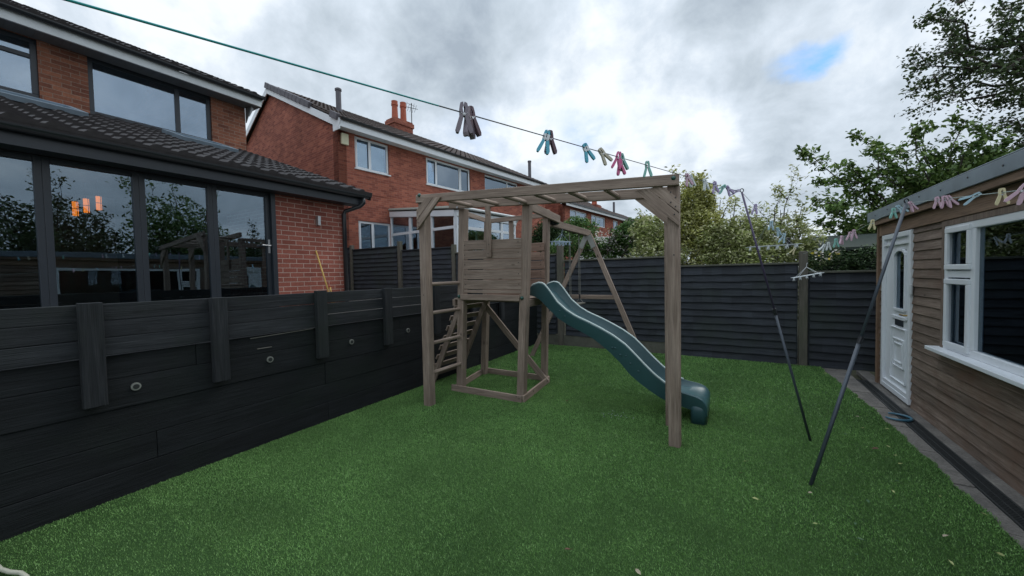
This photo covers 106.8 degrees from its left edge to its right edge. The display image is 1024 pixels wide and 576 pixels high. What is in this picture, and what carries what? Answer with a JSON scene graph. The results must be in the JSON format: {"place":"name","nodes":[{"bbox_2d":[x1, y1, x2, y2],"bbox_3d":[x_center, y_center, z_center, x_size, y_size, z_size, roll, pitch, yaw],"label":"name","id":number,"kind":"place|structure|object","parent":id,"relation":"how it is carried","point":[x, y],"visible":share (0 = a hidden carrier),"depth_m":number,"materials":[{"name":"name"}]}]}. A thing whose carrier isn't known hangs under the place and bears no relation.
{"place":"outdoors","nodes":[
{"label":"outdoors","id":0,"kind":"place"},
{"bbox_2d":[0,0,372,320],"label":"brick house","id":1,"kind":"structure","parent":0,"point":[199,201],"depth_m":6.52,"materials":[{"name":"red brick"}]},
{"bbox_2d":[0,29,38,97],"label":"window","id":2,"kind":"structure","parent":1,"relation":"in","point":[32,55],"depth_m":6.46,"materials":[{"name":"black glass"}]},
{"bbox_2d":[0,150,49,306],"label":"bifold door","id":3,"kind":"structure","parent":1,"relation":"in","point":[35,160],"depth_m":3.97,"materials":[{"name":"black metal"}]},
{"bbox_2d":[0,89,88,115],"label":"roof window","id":4,"kind":"structure","parent":1,"relation":"in","point":[14,96],"depth_m":5.63,"materials":[{"name":"metal"}]},
{"bbox_2d":[71,185,78,216],"bbox_3d":[-6.295,-1.251,5.472,0.082,0.460,0.082,0,2,30],"label":"pendant lamp","id":5,"kind":"object","parent":1,"relation":"hanging from","point":[74,208],"visible":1,"depth_m":5.46,"materials":[{"name":"orange glass"}]},
{"bbox_2d":[82,182,89,213],"bbox_3d":[-6.241,-1.315,5.564,0.082,0.460,0.082,0,2,30],"label":"pendant lamp","id":6,"kind":"object","parent":1,"relation":"hanging from","point":[86,205],"visible":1,"depth_m":5.55,"materials":[{"name":"orange glass"}]},
{"bbox_2d":[41,157,144,320],"bbox_3d":[-4.735,-0.465,4.338,0.060,1.855,0.750,0,2,30],"label":"bifold door","id":7,"kind":"structure","parent":1,"relation":"in","point":[45,162],"depth_m":4.15,"materials":[{"name":"black metal"}]},
{"bbox_2d":[95,180,101,210],"bbox_3d":[-6.176,-1.376,5.673,0.082,0.460,0.082,0,2,30],"label":"pendant lamp","id":8,"kind":"object","parent":1,"relation":"hanging from","point":[98,202],"visible":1,"depth_m":5.66,"materials":[{"name":"orange glass"}]},
{"bbox_2d":[87,56,211,140],"bbox_3d":[-7.395,-3.801,7.881,0.060,1.060,1.920,0,2,30],"label":"window","id":9,"kind":"structure","parent":1,"relation":"in","point":[176,89],"depth_m":7.86,"materials":[{"name":"black glass"}]},
{"bbox_2d":[138,173,216,316],"bbox_3d":[-4.354,-0.495,4.985,0.060,1.855,0.752,0,2,30],"label":"bifold door","id":10,"kind":"structure","parent":1,"relation":"in","point":[141,176],"depth_m":4.88,"materials":[{"name":"black metal"}]},
{"bbox_2d":[162,129,238,151],"bbox_3d":[-6.093,-2.875,7.450,0.918,0.384,0.900,0,2,30],"label":"roof window","id":11,"kind":"structure","parent":1,"relation":"in","point":[184,137],"depth_m":7.25,"materials":[{"name":"metal"}]},
{"bbox_2d":[212,185,272,310],"bbox_3d":[-3.949,-0.525,5.616,0.121,1.855,0.748,0,2,30],"label":"bifold door","id":12,"kind":"structure","parent":1,"relation":"in","point":[265,196],"depth_m":5.61,"materials":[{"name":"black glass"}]},
{"bbox_2d":[0,343,1023,575],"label":"lawn","id":13,"kind":"structure","parent":0,"point":[136,529],"depth_m":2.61,"materials":[{"name":"green plant"}]},
{"bbox_2d":[0,564,29,575],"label":"garden hose","id":14,"kind":"object","parent":13,"relation":"on","point":[11,572],"visible":1,"depth_m":2.11,"materials":[{"name":"white rubber"}]},
{"bbox_2d":[0,285,536,541],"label":"retaining wall","id":15,"kind":"structure","parent":13,"relation":"on","point":[97,408],"depth_m":3.17,"materials":[{"name":"wood"}]},
{"bbox_2d":[416,174,709,447],"bbox_3d":[0.803,0.110,5.585,3.769,2.699,3.536,0,2,30],"label":"climbing frame","id":16,"kind":"object","parent":13,"relation":"on","point":[506,273],"visible":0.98,"depth_m":4.76,"materials":[{"name":"wood"}]},
{"bbox_2d":[550,229,570,245],"bbox_3d":[0.779,-0.812,6.075,0.195,0.258,0.366,1,3,43],"label":"peg airer","id":17,"kind":"object","parent":16,"relation":"hanging from","point":[561,242],"visible":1,"depth_m":6.05,"materials":[{"name":"grey plastic"}]},
{"bbox_2d":[569,231,584,304],"bbox_3d":[1.087,-0.335,6.589,0.180,1.255,0.540,0,2,30],"label":"swing","id":18,"kind":"object","parent":16,"relation":"hanging from","point":[580,303],"visible":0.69,"depth_m":6.56,"materials":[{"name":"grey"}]},
{"bbox_2d":[740,188,811,440],"bbox_3d":[2.481,0.253,3.577,0.639,2.391,0.033,-1,2,7],"label":"clothes prop","id":19,"kind":"object","parent":13,"relation":"on","point":[774,310],"visible":0.95,"depth_m":3.57,"materials":[{"name":"grey metal"}]},
{"bbox_2d":[64,0,798,249],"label":"washing line","id":20,"kind":"object","parent":19,"relation":"attached to","point":[170,29],"visible":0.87,"depth_m":0.75,"materials":[{"name":"plastic"}]},
{"bbox_2d":[455,102,472,134],"bbox_3d":[-0.139,-0.491,1.100,0.050,0.089,0.016,-2,2,-17],"label":"clothes peg","id":21,"kind":"object","parent":20,"relation":"attached to","point":[462,115],"visible":1,"depth_m":1.09,"materials":[{"name":"plastic"}]},
{"bbox_2d":[463,106,475,139],"bbox_3d":[-0.127,-0.485,1.114,0.016,0.089,0.050,0,6,24],"label":"clothes peg","id":22,"kind":"object","parent":20,"relation":"attached to","point":[466,131],"visible":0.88,"depth_m":1.10,"materials":[{"name":"plastic"}]},
{"bbox_2d":[468,106,481,136],"bbox_3d":[-0.118,-0.492,1.123,0.016,0.085,0.048,1,15,44],"label":"clothes peg","id":23,"kind":"object","parent":20,"relation":"attached to","point":[473,120],"visible":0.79,"depth_m":1.12,"materials":[{"name":"plastic"}]},
{"bbox_2d":[536,130,549,154],"bbox_3d":[0.120,-0.532,1.384,0.048,0.085,0.016,13,0,-10],"label":"clothes peg","id":24,"kind":"object","parent":20,"relation":"attached to","point":[547,146],"visible":1,"depth_m":1.38,"materials":[{"name":"blue plastic"}]},
{"bbox_2d":[544,130,556,154],"bbox_3d":[0.140,-0.537,1.400,0.048,0.085,0.016,-5,4,-24],"label":"clothes peg","id":25,"kind":"object","parent":20,"relation":"attached to","point":[552,145],"visible":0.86,"depth_m":1.40,"materials":[{"name":"plastic"}]},
{"bbox_2d":[582,143,595,162],"bbox_3d":[0.314,-0.564,1.581,0.044,0.078,0.015,-24,5,-7],"label":"clothes peg","id":26,"kind":"object","parent":20,"relation":"attached to","point":[586,150],"visible":1,"depth_m":1.58,"materials":[{"name":"blue plastic"}]},
{"bbox_2d":[597,147,612,165],"bbox_3d":[0.406,-0.583,1.677,0.044,0.078,0.014,-36,5,-4],"label":"clothes peg","id":27,"kind":"object","parent":20,"relation":"attached to","point":[603,154],"visible":1,"depth_m":1.67,"materials":[{"name":"plastic"}]},
{"bbox_2d":[611,151,620,169],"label":"clothes peg","id":28,"kind":"object","parent":20,"relation":"attached to","point":[615,161],"visible":0.99,"depth_m":1.78,"materials":[{"name":"plastic"}]},
{"bbox_2d":[616,158,625,175],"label":"clothes peg","id":29,"kind":"object","parent":20,"relation":"attached to","point":[622,169],"visible":0.8,"depth_m":1.80,"materials":[{"name":"plastic"}]},
{"bbox_2d":[620,153,628,170],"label":"clothes peg","id":30,"kind":"object","parent":20,"relation":"attached to","point":[625,164],"visible":0.7,"depth_m":1.81,"materials":[{"name":"plastic"}]},
{"bbox_2d":[643,161,652,177],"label":"clothes peg","id":31,"kind":"object","parent":20,"relation":"attached to","point":[649,169],"visible":0.98,"depth_m":2.02,"materials":[{"name":"plastic"}]},
{"bbox_2d":[685,173,693,186],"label":"clothes peg","id":32,"kind":"object","parent":20,"relation":"attached to","point":[689,179],"visible":1,"depth_m":2.47,"materials":[{"name":"plastic"}]},
{"bbox_2d":[689,174,695,187],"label":"clothes peg","id":33,"kind":"object","parent":20,"relation":"attached to","point":[692,179],"visible":0.72,"depth_m":2.53,"materials":[{"name":"plastic"}]},
{"bbox_2d":[702,178,709,190],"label":"clothes peg","id":34,"kind":"object","parent":20,"relation":"attached to","point":[705,185],"visible":0.99,"depth_m":2.75,"materials":[{"name":"plastic"}]},
{"bbox_2d":[712,181,719,193],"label":"clothes peg","id":35,"kind":"object","parent":20,"relation":"attached to","point":[714,187],"visible":1,"depth_m":2.93,"materials":[{"name":"plastic"}]},
{"bbox_2d":[718,184,725,193],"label":"clothes peg","id":36,"kind":"object","parent":20,"relation":"attached to","point":[722,188],"visible":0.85,"depth_m":3.10,"materials":[{"name":"plastic"}]},
{"bbox_2d":[726,185,734,195],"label":"clothes peg","id":37,"kind":"object","parent":20,"relation":"attached to","point":[728,189],"visible":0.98,"depth_m":3.20,"materials":[{"name":"plastic"}]},
{"bbox_2d":[751,204,757,213],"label":"clothes peg","id":38,"kind":"object","parent":20,"relation":"attached to","point":[755,209],"visible":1,"depth_m":3.94,"materials":[{"name":"plastic"}]},
{"bbox_2d":[746,217,801,250],"bbox_3d":[3.365,-0.660,4.725,0.601,0.346,1.010,0,2,19],"label":"peg airer","id":39,"kind":"object","parent":20,"relation":"hanging from","point":[777,246],"visible":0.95,"depth_m":4.98,"materials":[{"name":"white plastic"}]},
{"bbox_2d":[778,233,785,242],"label":"clothes peg","id":40,"kind":"object","parent":20,"relation":"attached to","point":[784,235],"visible":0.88,"depth_m":5.06,"materials":[{"name":"plastic"}]},
{"bbox_2d":[809,198,908,485],"bbox_3d":[2.567,0.412,2.817,0.718,2.126,0.033,-1,2,0],"label":"clothes prop","id":41,"kind":"object","parent":13,"relation":"on","point":[860,338],"visible":0.99,"depth_m":2.81,"materials":[{"name":"grey metal"}]},
{"bbox_2d":[804,190,1016,253],"bbox_3d":[3.085,-0.472,3.197,0.072,0.337,7.072,0,2,30],"label":"washing line","id":42,"kind":"object","parent":41,"relation":"attached to","point":[923,201],"visible":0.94,"depth_m":2.42,"materials":[{"name":"plastic"}]},
{"bbox_2d":[792,263,824,280],"bbox_3d":[4.773,-0.262,6.151,0.416,0.302,0.217,0,2,24],"label":"peg airer","id":43,"kind":"object","parent":42,"relation":"hanging from","point":[813,275],"visible":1,"depth_m":6.14,"materials":[{"name":"white plastic"}]},
{"bbox_2d":[825,242,831,250],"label":"clothes peg","id":44,"kind":"object","parent":42,"relation":"attached to","point":[828,244],"visible":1,"depth_m":4.81,"materials":[{"name":"plastic"}]},
{"bbox_2d":[833,238,838,247],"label":"clothes peg","id":45,"kind":"object","parent":42,"relation":"attached to","point":[835,242],"visible":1,"depth_m":4.49,"materials":[{"name":"plastic"}]},
{"bbox_2d":[839,236,843,244],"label":"clothes peg","id":46,"kind":"object","parent":42,"relation":"attached to","point":[841,242],"visible":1,"depth_m":4.28,"materials":[{"name":"plastic"}]},
{"bbox_2d":[845,232,851,240],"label":"clothes peg","id":47,"kind":"object","parent":42,"relation":"attached to","point":[847,237],"visible":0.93,"depth_m":4.00,"materials":[{"name":"plastic"}]},
{"bbox_2d":[851,229,857,238],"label":"clothes peg","id":48,"kind":"object","parent":42,"relation":"attached to","point":[854,234],"visible":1,"depth_m":3.88,"materials":[{"name":"plastic"}]},
{"bbox_2d":[868,219,875,229],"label":"clothes peg","id":49,"kind":"object","parent":42,"relation":"attached to","point":[872,224],"visible":1,"depth_m":3.41,"materials":[{"name":"plastic"}]},
{"bbox_2d":[889,208,897,218],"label":"clothes peg","id":50,"kind":"object","parent":42,"relation":"attached to","point":[892,213],"visible":1,"depth_m":2.99,"materials":[{"name":"plastic"}]},
{"bbox_2d":[895,205,908,213],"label":"clothes peg","id":51,"kind":"object","parent":42,"relation":"attached to","point":[898,207],"visible":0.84,"depth_m":2.89,"materials":[{"name":"plastic"}]},
{"bbox_2d":[908,201,918,211],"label":"clothes peg","id":52,"kind":"object","parent":42,"relation":"attached to","point":[912,206],"visible":1,"depth_m":2.70,"materials":[{"name":"plastic"}]},
{"bbox_2d":[932,196,940,208],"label":"clothes peg","id":53,"kind":"object","parent":42,"relation":"attached to","point":[936,201],"visible":0.9,"depth_m":2.35,"materials":[{"name":"plastic"}]},
{"bbox_2d":[940,196,948,208],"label":"clothes peg","id":54,"kind":"object","parent":42,"relation":"attached to","point":[943,199],"visible":0.77,"depth_m":2.27,"materials":[{"name":"plastic"}]},
{"bbox_2d":[945,195,958,207],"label":"clothes peg","id":55,"kind":"object","parent":42,"relation":"attached to","point":[949,201],"visible":1,"depth_m":2.21,"materials":[{"name":"plastic"}]},
{"bbox_2d":[958,192,981,205],"bbox_3d":[2.379,-0.468,1.972,0.014,0.044,0.078,-4,-29,-49],"label":"clothes peg","id":56,"kind":"object","parent":42,"relation":"attached to","point":[969,200],"visible":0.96,"depth_m":1.97,"materials":[{"name":"plastic"}]},
{"bbox_2d":[995,188,1009,205],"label":"clothes peg","id":57,"kind":"object","parent":42,"relation":"attached to","point":[1000,195],"visible":0.96,"depth_m":1.76,"materials":[{"name":"plastic"}]},
{"bbox_2d":[1003,183,1023,205],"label":"clothes peg","id":58,"kind":"object","parent":42,"relation":"attached to","point":[1020,197],"visible":1,"depth_m":1.63,"materials":[{"name":"plastic"}]},
{"bbox_2d":[13,0,1023,260],"label":"sky","id":59,"kind":"structure","parent":0,"point":[731,89],"materials":[{"name":"white"}]},
{"bbox_2d":[565,332,874,379],"bbox_3d":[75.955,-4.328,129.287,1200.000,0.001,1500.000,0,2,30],"label":"ground","id":60,"kind":"structure","parent":0,"point":[854,374],"depth_m":6.14,"materials":[{"name":"grey concrete"}]},
{"bbox_2d":[246,82,546,251],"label":"semi detached house","id":61,"kind":"structure","parent":60,"relation":"on","point":[394,161],"depth_m":14.29,"materials":[{"name":"red brick"}]},
{"bbox_2d":[354,136,390,176],"bbox_3d":[-4.858,-4.553,13.204,0.160,1.110,1.390,0,3,37],"label":"window","id":62,"kind":"structure","parent":61,"relation":"in","point":[369,142],"depth_m":13.14,"materials":[{"name":"white plastic"}]},
{"bbox_2d":[358,221,390,248],"bbox_3d":[-4.821,-1.651,13.346,0.078,1.300,1.270,0,3,37],"label":"window","id":63,"kind":"structure","parent":61,"relation":"in","point":[359,222],"depth_m":13.24,"materials":[{"name":"white plastic"}]},
{"bbox_2d":[426,157,469,191],"bbox_3d":[-2.656,-4.697,16.080,0.160,1.110,2.600,0,3,37],"label":"window","id":64,"kind":"structure","parent":61,"relation":"in","point":[439,174],"depth_m":16.03,"materials":[{"name":"white plastic"}]},
{"bbox_2d":[388,206,518,251],"bbox_3d":[-1.608,-1.504,14.542,3.540,2.895,4.701,0,3,37],"label":"conservatory","id":65,"kind":"object","parent":61,"relation":"attached to","point":[445,212],"visible":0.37,"depth_m":13.10,"materials":[{"name":"white plastic"}]},
{"bbox_2d":[485,175,516,188],"bbox_3d":[-0.540,-4.859,18.926,0.060,1.070,2.620,0,3,37],"label":"window","id":66,"kind":"structure","parent":61,"relation":"in","point":[490,182],"depth_m":18.59,"materials":[{"name":"clear glass"}]},
{"bbox_2d":[532,219,567,252],"bbox_3d":[0.380,-0.545,12.750,3.284,3.503,1.200,0,2,30],"label":"evergreen shrub","id":67,"kind":"object","parent":60,"relation":"on","point":[538,233],"visible":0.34,"depth_m":12.13,"materials":[{"name":"green plant"}]},
{"bbox_2d":[532,215,599,258],"bbox_3d":[1.095,-0.684,13.820,4.233,3.680,1.435,0,2,30],"label":"leafy shrub","id":68,"kind":"object","parent":60,"relation":"on","point":[576,221],"visible":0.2,"depth_m":12.86,"materials":[{"name":"green plant"}]},
{"bbox_2d":[545,193,626,277],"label":"terraced house","id":69,"kind":"structure","parent":60,"relation":"on","point":[596,212],"depth_m":27.17,"materials":[{"name":"red brick"}]},
{"bbox_2d":[570,209,585,220],"bbox_3d":[4.383,-4.737,25.360,0.060,0.760,2.400,0,3,37],"label":"window","id":70,"kind":"structure","parent":69,"relation":"in","point":[572,212],"depth_m":25.23,"materials":[{"name":"glass"}]},
{"bbox_2d":[591,215,604,227],"bbox_3d":[6.266,-4.861,27.819,0.060,0.760,2.400,0,3,37],"label":"window","id":71,"kind":"structure","parent":69,"relation":"in","point":[602,220],"depth_m":27.95,"materials":[{"name":"glass"}]},
{"bbox_2d":[613,220,617,229],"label":"window","id":72,"kind":"structure","parent":69,"relation":"in","point":[615,223],"depth_m":30.39,"materials":[{"name":"glass"}]},
{"bbox_2d":[550,210,646,278],"bbox_3d":[1.872,-0.373,10.703,4.182,3.195,1.017,0,2,30],"label":"hedge","id":73,"kind":"object","parent":60,"relation":"on","point":[603,253],"visible":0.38,"depth_m":10.13,"materials":[{"name":"green plant"}]},
{"bbox_2d":[347,241,875,371],"bbox_3d":[-0.235,0.007,9.372,15.110,2.740,0.110,0,2,30],"label":"garden fence","id":74,"kind":"object","parent":60,"relation":"on","point":[726,311],"visible":0.48,"depth_m":7.00,"materials":[{"name":"grey wood"}]},
{"bbox_2d":[580,237,661,258],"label":"garage","id":75,"kind":"structure","parent":60,"relation":"on","point":[606,242],"depth_m":17.22,"materials":[{"name":"brick"}]},
{"bbox_2d":[616,213,644,223],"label":"terraced house","id":76,"kind":"structure","parent":60,"relation":"on","point":[622,221],"depth_m":40.89,"materials":[{"name":"red brick"}]},
{"bbox_2d":[624,208,691,263],"bbox_3d":[3.214,-0.408,8.440,1.480,3.344,1.065,1,3,51],"label":"variegated bush","id":77,"kind":"object","parent":60,"relation":"on","point":[647,235],"visible":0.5,"depth_m":8.35,"materials":[{"name":"green plant"}]},
{"bbox_2d":[654,164,746,264],"bbox_3d":[4.232,-0.791,8.560,2.378,4.067,1.327,0,2,30],"label":"variegated bush","id":78,"kind":"object","parent":60,"relation":"on","point":[698,205],"visible":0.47,"depth_m":8.35,"materials":[{"name":"green plant"}]},
{"bbox_2d":[689,195,786,264],"bbox_3d":[4.736,-0.359,8.056,1.786,3.217,1.307,0,2,30],"label":"variegated bush","id":79,"kind":"object","parent":60,"relation":"on","point":[742,232],"visible":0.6,"depth_m":7.86,"materials":[{"name":"green plant"}]},
{"bbox_2d":[726,164,842,269],"bbox_3d":[5.607,-0.690,8.145,2.361,3.835,1.262,0,2,30],"label":"variegated bush","id":80,"kind":"object","parent":60,"relation":"on","point":[809,243],"visible":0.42,"depth_m":7.82,"materials":[{"name":"green plant"}]},
{"bbox_2d":[801,233,876,270],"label":"garden shed","id":81,"kind":"structure","parent":60,"relation":"on","point":[862,240],"depth_m":7.67,"materials":[{"name":"grey wood"}]},
{"bbox_2d":[808,243,876,270],"bbox_3d":[6.615,0.203,6.784,2.812,2.113,0.761,0,2,30],"label":"ivy bush","id":82,"kind":"object","parent":60,"relation":"on","point":[858,264],"visible":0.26,"depth_m":6.98,"materials":[{"name":"green plant"}]},
{"bbox_2d":[811,248,840,260],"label":"flowers","id":83,"kind":"object","parent":82,"relation":"attached to","point":[837,253],"visible":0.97,"depth_m":6.89,"materials":[{"name":"yellow plant"}]},
{"bbox_2d":[794,106,1020,234],"bbox_3d":[9.457,-1.532,9.100,4.668,5.309,3.140,0,2,30],"label":"cherry tree","id":84,"kind":"object","parent":60,"relation":"on","point":[911,181],"visible":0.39,"depth_m":8.92,"materials":[{"name":"green plant"}]},
{"bbox_2d":[856,379,1023,530],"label":"drain channel","id":85,"kind":"object","parent":60,"relation":"on","point":[1012,510],"visible":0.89,"depth_m":3.10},
{"bbox_2d":[856,370,1023,509],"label":"kerb","id":86,"kind":"structure","parent":60,"relation":"on","point":[1011,493],"depth_m":3.42,"materials":[{"name":"concrete"}]},
{"bbox_2d":[867,147,1023,496],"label":"garden room","id":87,"kind":"object","parent":60,"relation":"on","point":[949,349],"visible":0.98,"depth_m":3.35,"materials":[{"name":"timber cladding"},{"name":"grey roofing felt"},{"name":"white upvc with glass"}]},
{"bbox_2d":[882,236,908,397],"bbox_3d":[4.820,0.325,4.775,0.099,1.905,0.860,0,2,30],"label":"door","id":88,"kind":"structure","parent":87,"relation":"in","point":[897,267],"depth_m":4.79,"materials":[{"name":"white plastic"}]},
{"bbox_2d":[924,210,1023,388],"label":"window","id":89,"kind":"structure","parent":87,"relation":"in","point":[983,295],"depth_m":3.08,"materials":[{"name":"white plastic"}]},
{"bbox_2d":[894,0,1023,150],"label":"birch tree","id":90,"kind":"object","parent":60,"relation":"on","point":[1014,64],"visible":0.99,"depth_m":9.43,"materials":[{"name":"green plant"}]},
{"bbox_2d":[824,368,1023,549],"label":"path","id":91,"kind":"structure","parent":0,"point":[1008,524],"depth_m":3.28,"materials":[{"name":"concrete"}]},
{"bbox_2d":[885,412,913,421],"bbox_3d":[4.166,1.390,4.084,0.244,0.028,0.205,-3,3,-39],"label":"plastic hoop","id":92,"kind":"object","parent":91,"relation":"on","point":[910,419],"visible":1,"depth_m":4.05,"materials":[{"name":"plastic"}]},
{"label":"patio","id":93,"kind":"structure","parent":0,"visible":0},
{"bbox_2d":[315,250,332,302],"bbox_3d":[-3.177,-0.148,6.582,0.247,1.003,0.302,0,2,30],"label":"broom","id":94,"kind":"object","parent":93,"relation":"on","point":[322,271],"visible":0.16,"depth_m":6.51,"materials":[{"name":"wood"}]}
]}

